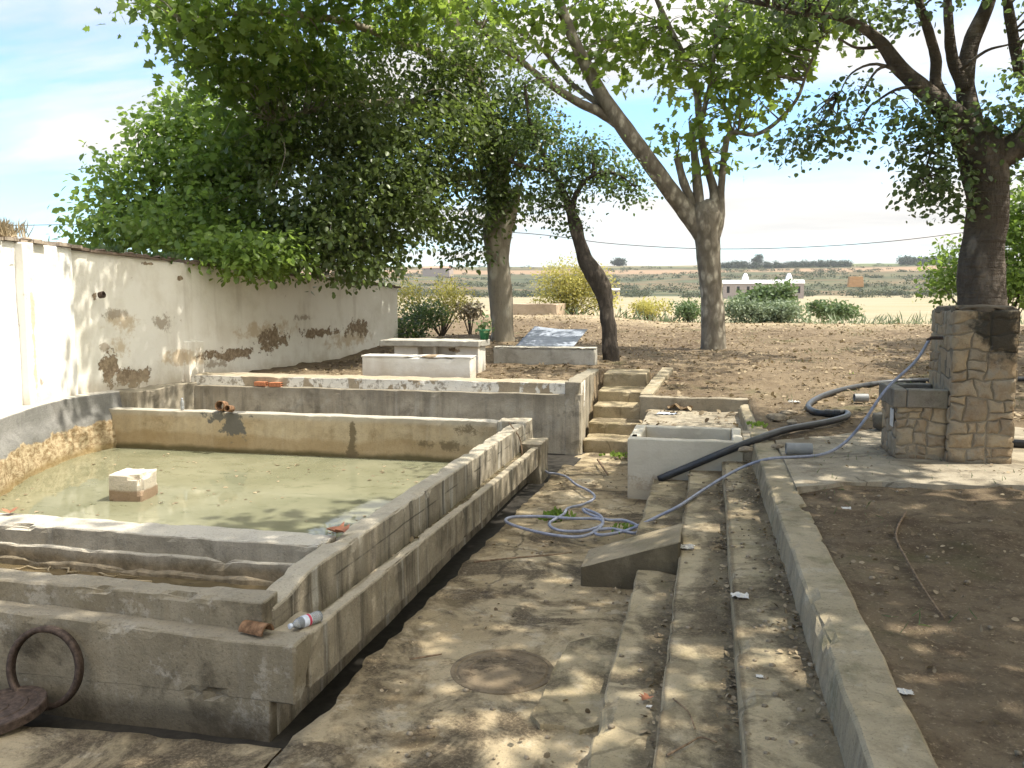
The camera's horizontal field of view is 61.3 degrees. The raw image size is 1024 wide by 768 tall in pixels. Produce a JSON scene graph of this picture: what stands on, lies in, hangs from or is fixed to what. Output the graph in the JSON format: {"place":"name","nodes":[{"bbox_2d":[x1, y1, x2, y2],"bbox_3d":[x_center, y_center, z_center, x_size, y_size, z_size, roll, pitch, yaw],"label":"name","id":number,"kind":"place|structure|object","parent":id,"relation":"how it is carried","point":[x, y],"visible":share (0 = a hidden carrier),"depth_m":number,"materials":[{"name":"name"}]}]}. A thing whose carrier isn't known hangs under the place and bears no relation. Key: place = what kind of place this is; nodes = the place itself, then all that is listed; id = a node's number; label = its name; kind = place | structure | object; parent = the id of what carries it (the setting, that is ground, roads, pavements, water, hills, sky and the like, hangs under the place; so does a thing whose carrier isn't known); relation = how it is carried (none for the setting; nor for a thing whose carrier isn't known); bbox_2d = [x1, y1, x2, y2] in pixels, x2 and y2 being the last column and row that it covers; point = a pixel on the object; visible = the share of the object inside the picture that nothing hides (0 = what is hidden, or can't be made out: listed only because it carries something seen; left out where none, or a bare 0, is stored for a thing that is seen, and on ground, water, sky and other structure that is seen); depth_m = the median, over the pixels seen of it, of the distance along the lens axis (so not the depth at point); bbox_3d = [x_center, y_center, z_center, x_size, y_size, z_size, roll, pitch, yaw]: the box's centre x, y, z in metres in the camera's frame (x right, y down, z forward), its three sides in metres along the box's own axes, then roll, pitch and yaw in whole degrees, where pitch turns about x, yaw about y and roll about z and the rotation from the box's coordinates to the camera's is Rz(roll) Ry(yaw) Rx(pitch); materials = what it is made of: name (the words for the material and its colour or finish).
{"place":"outdoors","nodes":[
{"label":"outdoors","id":0,"kind":"place"},
{"bbox_2d":[0,382,548,741],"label":"wash pool","id":1,"kind":"structure","parent":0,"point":[175,657],"depth_m":6.23,"materials":[{"name":"grey concrete"}]},
{"bbox_2d":[1,507,17,512],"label":"dead leaf","id":2,"kind":"object","parent":1,"relation":"on","point":[10,511],"visible":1,"depth_m":6.92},
{"bbox_2d":[0,563,268,589],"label":"water","id":3,"kind":"structure","parent":1,"relation":"in","point":[188,582],"depth_m":6.22,"materials":[{"name":"liquid"}]},
{"bbox_2d":[11,565,151,581],"bbox_3d":[-2.840,1.436,5.910,3.026,0.042,0.905,1,6,13],"label":"reed scum","id":4,"kind":"object","parent":3,"relation":"on","point":[68,570],"visible":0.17,"depth_m":6.37,"materials":[{"name":"plant"}]},
{"bbox_2d":[180,398,183,409],"bbox_3d":[-5.068,0.305,13.279,0.054,0.181,0.054,1,6,13],"label":"plastic bottle","id":5,"kind":"object","parent":1,"relation":"on","point":[182,404],"visible":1,"depth_m":13.26,"materials":[{"name":"white"}]},
{"bbox_2d":[215,401,228,410],"bbox_3d":[-4.373,0.332,13.039,0.156,0.176,0.182,1,6,13],"label":"clay pipe","id":6,"kind":"object","parent":1,"relation":"on","point":[218,405],"visible":0.84,"depth_m":13.00,"materials":[{"name":"ceramic"}]},
{"bbox_2d":[0,448,449,537],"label":"water","id":7,"kind":"structure","parent":1,"relation":"in","point":[322,495],"depth_m":10.56,"materials":[{"name":"liquid"}]},
{"bbox_2d":[109,468,157,501],"bbox_3d":[-4.436,1.315,10.144,0.407,0.595,0.412,2,6,5],"label":"stone block","id":8,"kind":"object","parent":7,"relation":"in","point":[133,485],"depth_m":9.95,"materials":[{"name":"stone"}]},
{"bbox_2d":[2,452,418,532],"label":"floating leaves","id":9,"kind":"object","parent":7,"relation":"on","point":[227,487],"visible":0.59,"depth_m":11.01,"materials":[{"name":"brown plant"}]},
{"bbox_2d":[224,405,234,411],"bbox_3d":[-4.229,0.368,12.948,0.101,0.123,0.173,1,6,13],"label":"clay pipe","id":10,"kind":"object","parent":1,"relation":"on","point":[229,408],"visible":1,"depth_m":12.92,"materials":[{"name":"ceramic"}]},
{"bbox_2d":[238,620,273,636],"bbox_3d":[-1.464,1.386,4.941,0.170,0.055,0.110,3,6,25],"label":"roof tile","id":11,"kind":"object","parent":1,"relation":"on","point":[256,628],"visible":1,"depth_m":4.91,"materials":[{"name":"ceramic"}]},
{"bbox_2d":[288,611,322,628],"bbox_3d":[-1.218,1.394,5.082,0.071,0.071,0.221,5,7,39],"label":"plastic bottle","id":12,"kind":"object","parent":1,"relation":"on","point":[306,620],"visible":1,"depth_m":5.06,"materials":[{"name":"white"}]},
{"bbox_2d":[327,522,349,532],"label":"dead leaf","id":13,"kind":"object","parent":1,"relation":"on","point":[340,528],"visible":1,"depth_m":6.35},
{"bbox_2d":[398,452,524,551],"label":"water","id":14,"kind":"structure","parent":1,"relation":"in","point":[501,469],"depth_m":9.52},
{"bbox_2d":[341,458,516,596],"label":"trough leaves","id":15,"kind":"object","parent":14,"relation":"on","point":[412,537],"visible":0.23,"depth_m":8.70,"materials":[{"name":"brown plant"}]},
{"bbox_2d":[508,422,522,454],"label":"twig","id":16,"kind":"object","parent":1,"relation":"on","point":[519,439],"visible":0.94,"depth_m":11.33,"materials":[{"name":"brown wood"}]},
{"bbox_2d":[13,224,962,248],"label":"overhead cable","id":17,"kind":"object","parent":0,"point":[674,247],"visible":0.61,"depth_m":47.04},
{"bbox_2d":[0,0,1023,266],"label":"sky","id":18,"kind":"structure","parent":0,"point":[60,83],"materials":[{"name":"blue"}]},
{"bbox_2d":[531,636,616,734],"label":"pavement","id":19,"kind":"structure","parent":0,"point":[578,679],"depth_m":5.02,"materials":[{"name":"concrete"}]},
{"bbox_2d":[300,263,954,295],"bbox_3d":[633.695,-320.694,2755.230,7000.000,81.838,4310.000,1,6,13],"label":"hills","id":20,"kind":"structure","parent":0,"point":[666,280],"depth_m":948.43,"materials":[{"name":"soil"}]},
{"bbox_2d":[422,266,453,276],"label":"farmhouse","id":21,"kind":"object","parent":20,"relation":"on","point":[428,271],"visible":0.68,"depth_m":1091.47,"materials":[{"name":"paint"}]},
{"bbox_2d":[610,257,627,265],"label":"tree","id":22,"kind":"object","parent":20,"relation":"on","point":[619,261],"visible":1,"depth_m":1400.21,"materials":[{"name":"green plant"}]},
{"bbox_2d":[383,262,956,295],"bbox_3d":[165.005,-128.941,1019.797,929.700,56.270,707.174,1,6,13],"label":"scrub","id":23,"kind":"object","parent":20,"relation":"on","point":[735,269],"visible":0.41,"depth_m":859.50,"materials":[{"name":"plant"}]},
{"bbox_2d":[751,253,762,264],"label":"tree","id":24,"kind":"object","parent":20,"relation":"on","point":[757,259],"visible":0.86,"depth_m":1352.21,"materials":[{"name":"green plant"}]},
{"bbox_2d":[721,259,852,268],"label":"pine belt","id":25,"kind":"object","parent":20,"relation":"on","point":[795,264],"visible":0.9,"depth_m":1252.24,"materials":[{"name":"plant"}]},
{"bbox_2d":[896,255,956,264],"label":"pine belt","id":26,"kind":"object","parent":20,"relation":"on","point":[907,260],"visible":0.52,"depth_m":1250.84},
{"bbox_2d":[249,310,1023,767],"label":"ground","id":27,"kind":"structure","parent":0,"point":[951,702],"depth_m":6.53,"materials":[{"name":"brown soil"}]},
{"bbox_2d":[47,80,336,290],"bbox_3d":[-6.105,-3.399,18.258,5.898,6.759,6.547,1,6,13],"label":"broad leaved tree","id":28,"kind":"object","parent":27,"relation":"on","point":[191,209],"visible":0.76,"depth_m":16.91,"materials":[{"name":"green plant"}]},
{"bbox_2d":[0,236,400,409],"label":"boundary wall","id":29,"kind":"structure","parent":27,"relation":"on","point":[76,319],"depth_m":14.47,"materials":[{"name":"paint"}]},
{"bbox_2d":[0,216,33,237],"bbox_3d":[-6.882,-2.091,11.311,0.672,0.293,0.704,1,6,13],"label":"dry grass","id":30,"kind":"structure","parent":29,"relation":"on","point":[4,224],"depth_m":11.41,"materials":[{"name":"plant"}]},
{"bbox_2d":[86,243,129,252],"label":"wall weed","id":31,"kind":"object","parent":29,"relation":"on","point":[118,248],"depth_m":13.76,"materials":[{"name":"green plant"}]},
{"bbox_2d":[145,250,185,263],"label":"wall weed","id":32,"kind":"object","parent":29,"relation":"on","point":[171,254],"depth_m":14.90,"materials":[{"name":"green plant"}]},
{"bbox_2d":[322,272,342,276],"bbox_3d":[-3.605,-2.196,17.301,0.480,0.115,0.376,1,6,13],"label":"plastic bag","id":33,"kind":"object","parent":29,"relation":"on","point":[328,275],"visible":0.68,"depth_m":17.22,"materials":[{"name":"plastic"}]},
{"bbox_2d":[23,451,585,750],"bbox_3d":[-3.330,1.638,10.106,7.133,0.335,10.226,1,6,13],"label":"gutter","id":34,"kind":"object","parent":27,"relation":"on","point":[324,700],"visible":0.03,"depth_m":5.95,"materials":[{"name":"concrete"}]},
{"bbox_2d":[6,625,83,710],"bbox_3d":[-2.726,1.656,5.042,0.481,0.480,0.128,1,6,13],"label":"iron hoop","id":35,"kind":"object","parent":34,"relation":"on","point":[68,639],"visible":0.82,"depth_m":5.03,"materials":[{"name":"metal"}]},
{"bbox_2d":[0,453,646,767],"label":"walkway","id":36,"kind":"structure","parent":27,"relation":"on","point":[485,732],"depth_m":5.10,"materials":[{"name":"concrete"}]},
{"bbox_2d":[0,686,48,734],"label":"manhole cover","id":37,"kind":"object","parent":36,"relation":"on","point":[22,706],"visible":1,"depth_m":4.85,"materials":[{"name":"metal"}]},
{"bbox_2d":[409,653,441,659],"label":"twig","id":38,"kind":"object","parent":36,"relation":"on","point":[419,657],"visible":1,"depth_m":5.51,"materials":[{"name":"brown wood"}]},
{"bbox_2d":[450,649,553,694],"bbox_3d":[-0.059,1.780,5.336,0.660,0.037,0.660,1,6,13],"label":"drain cover","id":39,"kind":"object","parent":36,"relation":"on","point":[492,671],"visible":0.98,"depth_m":5.30,"materials":[{"name":"concrete"}]},
{"bbox_2d":[473,552,571,562],"bbox_3d":[0.102,1.523,7.599,0.905,0.023,0.024,-2,6,-17],"label":"twig","id":40,"kind":"object","parent":36,"relation":"on","point":[477,561],"visible":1,"depth_m":7.57,"materials":[{"name":"brown wood"}]},
{"bbox_2d":[537,506,576,522],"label":"weed","id":41,"kind":"object","parent":36,"relation":"on","point":[555,512],"visible":0.61,"depth_m":9.22,"materials":[{"name":"green plant"}]},
{"bbox_2d":[597,458,608,474],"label":"twig","id":42,"kind":"object","parent":36,"relation":"on","point":[602,466],"visible":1,"depth_m":12.19,"materials":[{"name":"brown wood"}]},
{"bbox_2d":[599,451,627,458],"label":"weed","id":43,"kind":"object","parent":36,"relation":"on","point":[618,454],"visible":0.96,"depth_m":13.31,"materials":[{"name":"green plant"}]},
{"bbox_2d":[610,522,633,534],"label":"weed","id":44,"kind":"object","parent":36,"relation":"on","point":[625,525],"visible":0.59,"depth_m":8.60,"materials":[{"name":"green plant"}]},
{"bbox_2d":[581,523,682,589],"bbox_3d":[1.010,1.446,7.234,0.799,0.472,0.598,1,6,13],"label":"concrete wedge","id":45,"kind":"object","parent":36,"relation":"on","point":[616,564],"visible":0.66,"depth_m":6.99,"materials":[{"name":"concrete"}]},
{"bbox_2d":[627,425,753,499],"bbox_3d":[2.291,1.106,10.845,1.580,1.015,1.174,1,6,13],"label":"water basin","id":46,"kind":"object","parent":36,"relation":"on","point":[654,451],"visible":0.45,"depth_m":10.38,"materials":[{"name":"concrete"}]},
{"bbox_2d":[373,362,1023,767],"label":"dead leaves","id":47,"kind":"object","parent":36,"relation":"on","point":[777,694],"visible":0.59,"depth_m":5.35,"materials":[{"name":"plant"}]},
{"bbox_2d":[504,340,930,538],"bbox_3d":[1.480,0.483,9.436,4.992,1.965,3.262,4,7,36],"label":"garden hose","id":48,"kind":"object","parent":36,"relation":"on","point":[598,517],"visible":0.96,"depth_m":8.97,"materials":[{"name":"rubber"}]},
{"bbox_2d":[82,0,569,341],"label":"ivy clad tree","id":49,"kind":"object","parent":27,"relation":"on","point":[348,238],"visible":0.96,"depth_m":17.17,"materials":[{"name":"green plant"}]},
{"bbox_2d":[191,372,584,454],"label":"retaining wall","id":50,"kind":"structure","parent":27,"relation":"on","point":[540,403],"depth_m":14.31,"materials":[{"name":"grey concrete"}]},
{"bbox_2d":[254,381,268,385],"bbox_3d":[-4.312,-0.003,14.858,0.218,0.075,0.110,2,6,17],"label":"hollow brick","id":51,"kind":"object","parent":50,"relation":"on","point":[259,383],"visible":1,"depth_m":14.82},
{"bbox_2d":[269,382,282,386],"bbox_3d":[-4.042,0.009,14.797,0.218,0.075,0.112,1,6,10],"label":"hollow brick","id":52,"kind":"object","parent":50,"relation":"on","point":[275,384],"visible":1,"depth_m":14.75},
{"bbox_2d":[361,354,476,377],"bbox_3d":[-1.666,-0.255,15.514,2.043,0.547,0.429,1,6,13],"label":"stone bench","id":53,"kind":"object","parent":27,"relation":"on","point":[439,366],"visible":0.72,"depth_m":15.31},
{"bbox_2d":[394,296,454,338],"bbox_3d":[-2.589,-1.594,23.456,1.842,1.585,2.558,1,6,13],"label":"dark bush","id":54,"kind":"object","parent":27,"relation":"on","point":[418,318],"visible":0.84,"depth_m":23.43,"materials":[{"name":"green plant"}]},
{"bbox_2d":[380,338,489,372],"bbox_3d":[-1.520,-0.458,17.133,2.031,0.861,0.858,1,6,13],"label":"stone table","id":55,"kind":"object","parent":27,"relation":"on","point":[416,346],"visible":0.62,"depth_m":16.83,"materials":[{"name":"concrete"}]},
{"bbox_2d":[473,312,494,339],"bbox_3d":[-0.614,-1.151,17.041,0.570,0.544,0.430,1,6,13],"label":"flower pot","id":56,"kind":"object","parent":55,"relation":"on","point":[484,333],"visible":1,"depth_m":16.98,"materials":[{"name":"green plastic"}]},
{"bbox_2d":[390,273,480,335],"bbox_3d":[-2.312,-2.339,25.923,2.972,2.015,2.286,-2,6,-16],"label":"broom bush","id":57,"kind":"object","parent":27,"relation":"on","point":[455,297],"visible":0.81,"depth_m":25.63,"materials":[{"name":"green plant"}]},
{"bbox_2d":[446,301,487,334],"bbox_3d":[-1.316,-1.876,25.346,1.154,1.133,1.302,1,6,13],"label":"dry brush pile","id":58,"kind":"object","parent":27,"relation":"on","point":[473,313],"visible":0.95,"depth_m":25.24,"materials":[{"name":"plant"}]},
{"bbox_2d":[513,303,565,314],"bbox_3d":[1.135,-2.815,35.643,1.840,1.014,2.214,1,6,13],"label":"water tank","id":59,"kind":"object","parent":27,"relation":"on","point":[537,309],"visible":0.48,"depth_m":34.59,"materials":[{"name":"concrete"}]},
{"bbox_2d":[493,345,596,364],"bbox_3d":[0.715,-0.568,18.647,2.219,0.495,0.430,1,6,13],"label":"stone bench","id":60,"kind":"object","parent":27,"relation":"on","point":[548,355],"visible":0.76,"depth_m":18.45,"materials":[{"name":"concrete"}]},
{"bbox_2d":[516,326,587,345],"bbox_3d":[0.936,-1.063,19.655,1.398,0.441,1.653,1,6,13],"label":"metal sheet","id":61,"kind":"object","parent":60,"relation":"on","point":[538,336],"visible":0.89,"depth_m":19.59,"materials":[{"name":"metal"}]},
{"bbox_2d":[483,65,663,361],"bbox_3d":[1.293,-3.615,19.251,4.069,6.855,2.693,1,6,13],"label":"crooked tree","id":62,"kind":"object","parent":27,"relation":"on","point":[596,278],"visible":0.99,"depth_m":19.13,"materials":[{"name":"green plant"}]},
{"bbox_2d":[527,250,624,314],"bbox_3d":[2.736,-4.115,37.069,4.380,3.250,2.898,1,6,13],"label":"broom bush","id":63,"kind":"object","parent":27,"relation":"on","point":[571,287],"visible":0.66,"depth_m":36.68,"materials":[{"name":"yellow plant"}]},
{"bbox_2d":[565,367,672,454],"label":"staircase","id":64,"kind":"structure","parent":27,"relation":"on","point":[616,410],"depth_m":14.80,"materials":[{"name":"concrete"}]},
{"bbox_2d":[384,0,879,350],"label":"plane tree","id":65,"kind":"object","parent":27,"relation":"on","point":[700,218],"visible":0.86,"depth_m":22.05,"materials":[{"name":"green plant"}]},
{"bbox_2d":[628,296,673,320],"bbox_3d":[5.840,-3.112,36.397,1.970,1.237,2.188,1,6,13],"label":"bush","id":66,"kind":"object","parent":27,"relation":"on","point":[648,307],"visible":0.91,"depth_m":36.19,"materials":[{"name":"yellow plant"}]},
{"bbox_2d":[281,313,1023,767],"bbox_3d":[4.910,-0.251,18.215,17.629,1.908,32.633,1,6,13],"label":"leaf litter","id":67,"kind":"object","parent":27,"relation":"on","point":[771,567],"visible":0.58,"depth_m":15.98,"materials":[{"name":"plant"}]},
{"bbox_2d":[667,296,700,322],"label":"bush","id":68,"kind":"object","parent":27,"relation":"on","point":[684,309],"visible":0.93,"depth_m":34.80,"materials":[{"name":"green plant"}]},
{"bbox_2d":[639,395,748,430],"bbox_3d":[2.685,0.929,12.987,1.777,1.149,3.223,1,6,13],"label":"landing","id":69,"kind":"object","parent":27,"relation":"on","point":[653,404],"visible":0.21,"depth_m":14.15,"materials":[{"name":"concrete"}]},
{"bbox_2d":[667,403,692,409],"bbox_3d":[2.772,0.358,14.406,0.490,0.115,0.344,1,6,13],"label":"cardboard","id":70,"kind":"object","parent":69,"relation":"on","point":[675,405],"visible":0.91,"depth_m":14.28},
{"bbox_2d":[587,461,844,767],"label":"long steps","id":71,"kind":"structure","parent":27,"relation":"on","point":[693,674],"depth_m":4.90,"materials":[{"name":"concrete"}]},
{"bbox_2d":[639,693,652,699],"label":"dead leaf","id":72,"kind":"object","parent":71,"relation":"on","point":[645,696],"visible":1,"depth_m":4.65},
{"bbox_2d":[673,698,695,728],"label":"twig","id":73,"kind":"object","parent":71,"relation":"on","point":[676,701],"visible":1,"depth_m":4.27,"materials":[{"name":"brown wood"}]},
{"bbox_2d":[681,544,694,548],"bbox_3d":[1.430,1.323,7.041,0.122,0.025,0.099,1,6,13],"label":"crumpled paper","id":74,"kind":"object","parent":71,"relation":"on","point":[686,546],"visible":0.94,"depth_m":7.04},
{"bbox_2d":[666,736,716,755],"bbox_3d":[0.803,1.645,3.946,0.278,0.022,0.074,-3,6,-25],"label":"twig","id":75,"kind":"object","parent":71,"relation":"on","point":[680,747],"visible":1,"depth_m":3.93,"materials":[{"name":"brown wood"}]},
{"bbox_2d":[731,592,748,598],"bbox_3d":[1.466,1.355,5.561,0.115,0.022,0.094,1,6,13],"label":"crumpled paper","id":76,"kind":"object","parent":71,"relation":"on","point":[741,595],"visible":1,"depth_m":5.55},
{"bbox_2d":[657,376,1023,480],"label":"black pipe","id":77,"kind":"object","parent":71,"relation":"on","point":[735,447],"visible":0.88,"depth_m":10.82,"materials":[{"name":"plastic"}]},
{"bbox_2d":[824,409,839,416],"bbox_3d":[4.504,0.414,12.161,0.200,0.116,0.116,1,6,13],"label":"pipe coupling","id":78,"kind":"object","parent":77,"relation":"attached to","point":[832,413],"visible":0.88,"depth_m":12.12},
{"bbox_2d":[746,421,767,428],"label":"weed","id":79,"kind":"object","parent":27,"relation":"on","point":[758,423],"visible":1,"depth_m":11.42,"materials":[{"name":"green plant"}]},
{"bbox_2d":[730,277,801,322],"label":"round bush","id":80,"kind":"object","parent":27,"relation":"on","point":[769,292],"visible":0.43,"depth_m":45.24,"materials":[{"name":"green plant"}]},
{"bbox_2d":[723,294,810,322],"bbox_3d":[10.018,-2.947,34.469,3.605,1.306,2.691,1,6,13],"label":"sage bush","id":81,"kind":"object","parent":27,"relation":"on","point":[748,309],"visible":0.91,"depth_m":34.04,"materials":[{"name":"green plant"}]},
{"bbox_2d":[766,413,788,421],"bbox_3d":[3.687,0.466,12.012,0.235,0.124,0.242,-3,7,-29],"label":"stone","id":82,"kind":"object","parent":27,"relation":"on","point":[778,417],"visible":0.98,"depth_m":11.95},
{"bbox_2d":[779,410,797,414],"bbox_3d":[3.983,0.427,12.463,0.287,0.126,0.178,1,6,13],"label":"stone","id":83,"kind":"object","parent":27,"relation":"on","point":[788,412],"visible":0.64,"depth_m":12.40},
{"bbox_2d":[561,305,1023,324],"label":"tall grass","id":84,"kind":"structure","parent":27,"relation":"on","point":[667,319],"depth_m":34.43,"materials":[{"name":"plant"}]},
{"bbox_2d":[786,419,800,424],"bbox_3d":[3.778,0.511,11.582,0.206,0.089,0.150,1,6,13],"label":"stone","id":85,"kind":"object","parent":27,"relation":"on","point":[792,421],"visible":0.75,"depth_m":11.55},
{"bbox_2d":[805,297,863,322],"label":"bush","id":86,"kind":"object","parent":27,"relation":"on","point":[823,309],"visible":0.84,"depth_m":48.63,"materials":[{"name":"green plant"}]},
{"bbox_2d":[738,404,937,767],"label":"kerb","id":87,"kind":"structure","parent":27,"relation":"on","point":[874,723],"depth_m":4.38,"materials":[{"name":"concrete"}]},
{"bbox_2d":[738,446,753,452],"bbox_3d":[2.578,0.720,9.527,0.162,0.073,0.126,3,6,26],"label":"stone","id":88,"kind":"object","parent":87,"relation":"on","point":[745,449],"visible":1,"depth_m":9.49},
{"bbox_2d":[771,443,783,448],"bbox_3d":[2.991,0.702,9.732,0.142,0.061,0.095,-1,6,-5],"label":"stone","id":89,"kind":"object","parent":87,"relation":"on","point":[777,446],"visible":0.99,"depth_m":9.70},
{"bbox_2d":[692,0,1023,305],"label":"gnarled tree","id":90,"kind":"object","parent":27,"relation":"on","point":[987,152],"visible":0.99,"depth_m":11.35,"materials":[{"name":"green plant"}]},
{"bbox_2d":[853,394,868,401],"bbox_3d":[5.511,0.218,13.645,0.210,0.130,0.130,0,6,3],"label":"pipe offcut","id":91,"kind":"object","parent":27,"relation":"on","point":[860,397],"visible":1,"depth_m":13.59,"materials":[{"name":"grey plastic"}]},
{"bbox_2d":[745,322,1023,632],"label":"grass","id":92,"kind":"structure","parent":27,"relation":"on","point":[868,454],"depth_m":9.37,"materials":[{"name":"green plant"}]},
{"bbox_2d":[897,688,913,694],"bbox_3d":[1.738,1.357,3.817,0.068,0.011,0.054,1,6,13],"label":"paper scrap","id":93,"kind":"object","parent":27,"relation":"on","point":[903,691],"visible":1,"depth_m":3.81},
{"bbox_2d":[895,511,944,617],"bbox_3d":[2.702,1.148,5.857,0.143,0.026,2.421,2,6,20],"label":"twig","id":94,"kind":"object","parent":27,"relation":"on","point":[910,566],"visible":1,"depth_m":5.58,"materials":[{"name":"brown wood"}]},
{"bbox_2d":[879,304,1020,463],"bbox_3d":[4.641,0.008,9.293,1.165,1.727,0.939,1,6,13],"label":"stone fountain","id":95,"kind":"object","parent":27,"relation":"on","point":[959,406],"visible":0.94,"depth_m":8.85,"materials":[{"name":"beige stone"}]},
{"bbox_2d":[912,163,1023,318],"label":"leafy bush","id":96,"kind":"object","parent":27,"relation":"on","point":[1015,269],"visible":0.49,"depth_m":17.02,"materials":[{"name":"green plant"}]},
{"bbox_2d":[996,48,1023,97],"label":"plane tree","id":97,"kind":"object","parent":27,"relation":"on","point":[1002,79],"visible":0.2,"depth_m":24.10,"materials":[{"name":"green plant"}]},
{"bbox_2d":[397,294,1023,323],"bbox_3d":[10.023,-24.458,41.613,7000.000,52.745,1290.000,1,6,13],"label":"field","id":98,"kind":"structure","parent":0,"point":[893,307],"depth_m":419.58,"materials":[{"name":"plant"}]},
{"bbox_2d":[612,288,619,298],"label":"barn","id":99,"kind":"structure","parent":98,"relation":"on","point":[615,290],"depth_m":556.63,"materials":[{"name":"white paint"}]},
{"bbox_2d":[397,287,956,297],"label":"hedgerow","id":100,"kind":"object","parent":98,"relation":"on","point":[632,293],"visible":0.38,"depth_m":640.51,"materials":[{"name":"plant"}]},
{"bbox_2d":[722,280,804,298],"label":"barn","id":101,"kind":"structure","parent":98,"relation":"on","point":[730,287],"depth_m":576.87,"materials":[{"name":"white paint"}]},
{"bbox_2d":[847,276,863,286],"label":"bale stack","id":102,"kind":"object","parent":98,"relation":"on","point":[856,281],"visible":1,"depth_m":598.09,"materials":[{"name":"plant"}]},
{"bbox_2d":[775,427,1023,493],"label":"path","id":103,"kind":"structure","parent":0,"point":[806,477],"depth_m":8.54,"materials":[{"name":"concrete"}]},
{"bbox_2d":[785,443,812,454],"bbox_3d":[3.081,0.695,9.278,0.270,0.124,0.124,1,6,9],"label":"pipe offcut","id":104,"kind":"object","parent":103,"relation":"on","point":[800,448],"visible":0.98,"depth_m":9.23,"materials":[{"name":"grey plastic"}]},
{"bbox_2d":[872,412,882,430],"bbox_3d":[4.775,0.464,11.025,0.342,0.304,0.362,1,6,13],"label":"pipe offcut","id":105,"kind":"object","parent":103,"relation":"on","point":[877,420],"visible":0.22,"depth_m":10.96,"materials":[{"name":"grey plastic"}]},
{"bbox_2d":[1012,439,1023,447],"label":"side pipe","id":106,"kind":"object","parent":103,"relation":"on","point":[1018,443],"visible":0.38,"depth_m":9.73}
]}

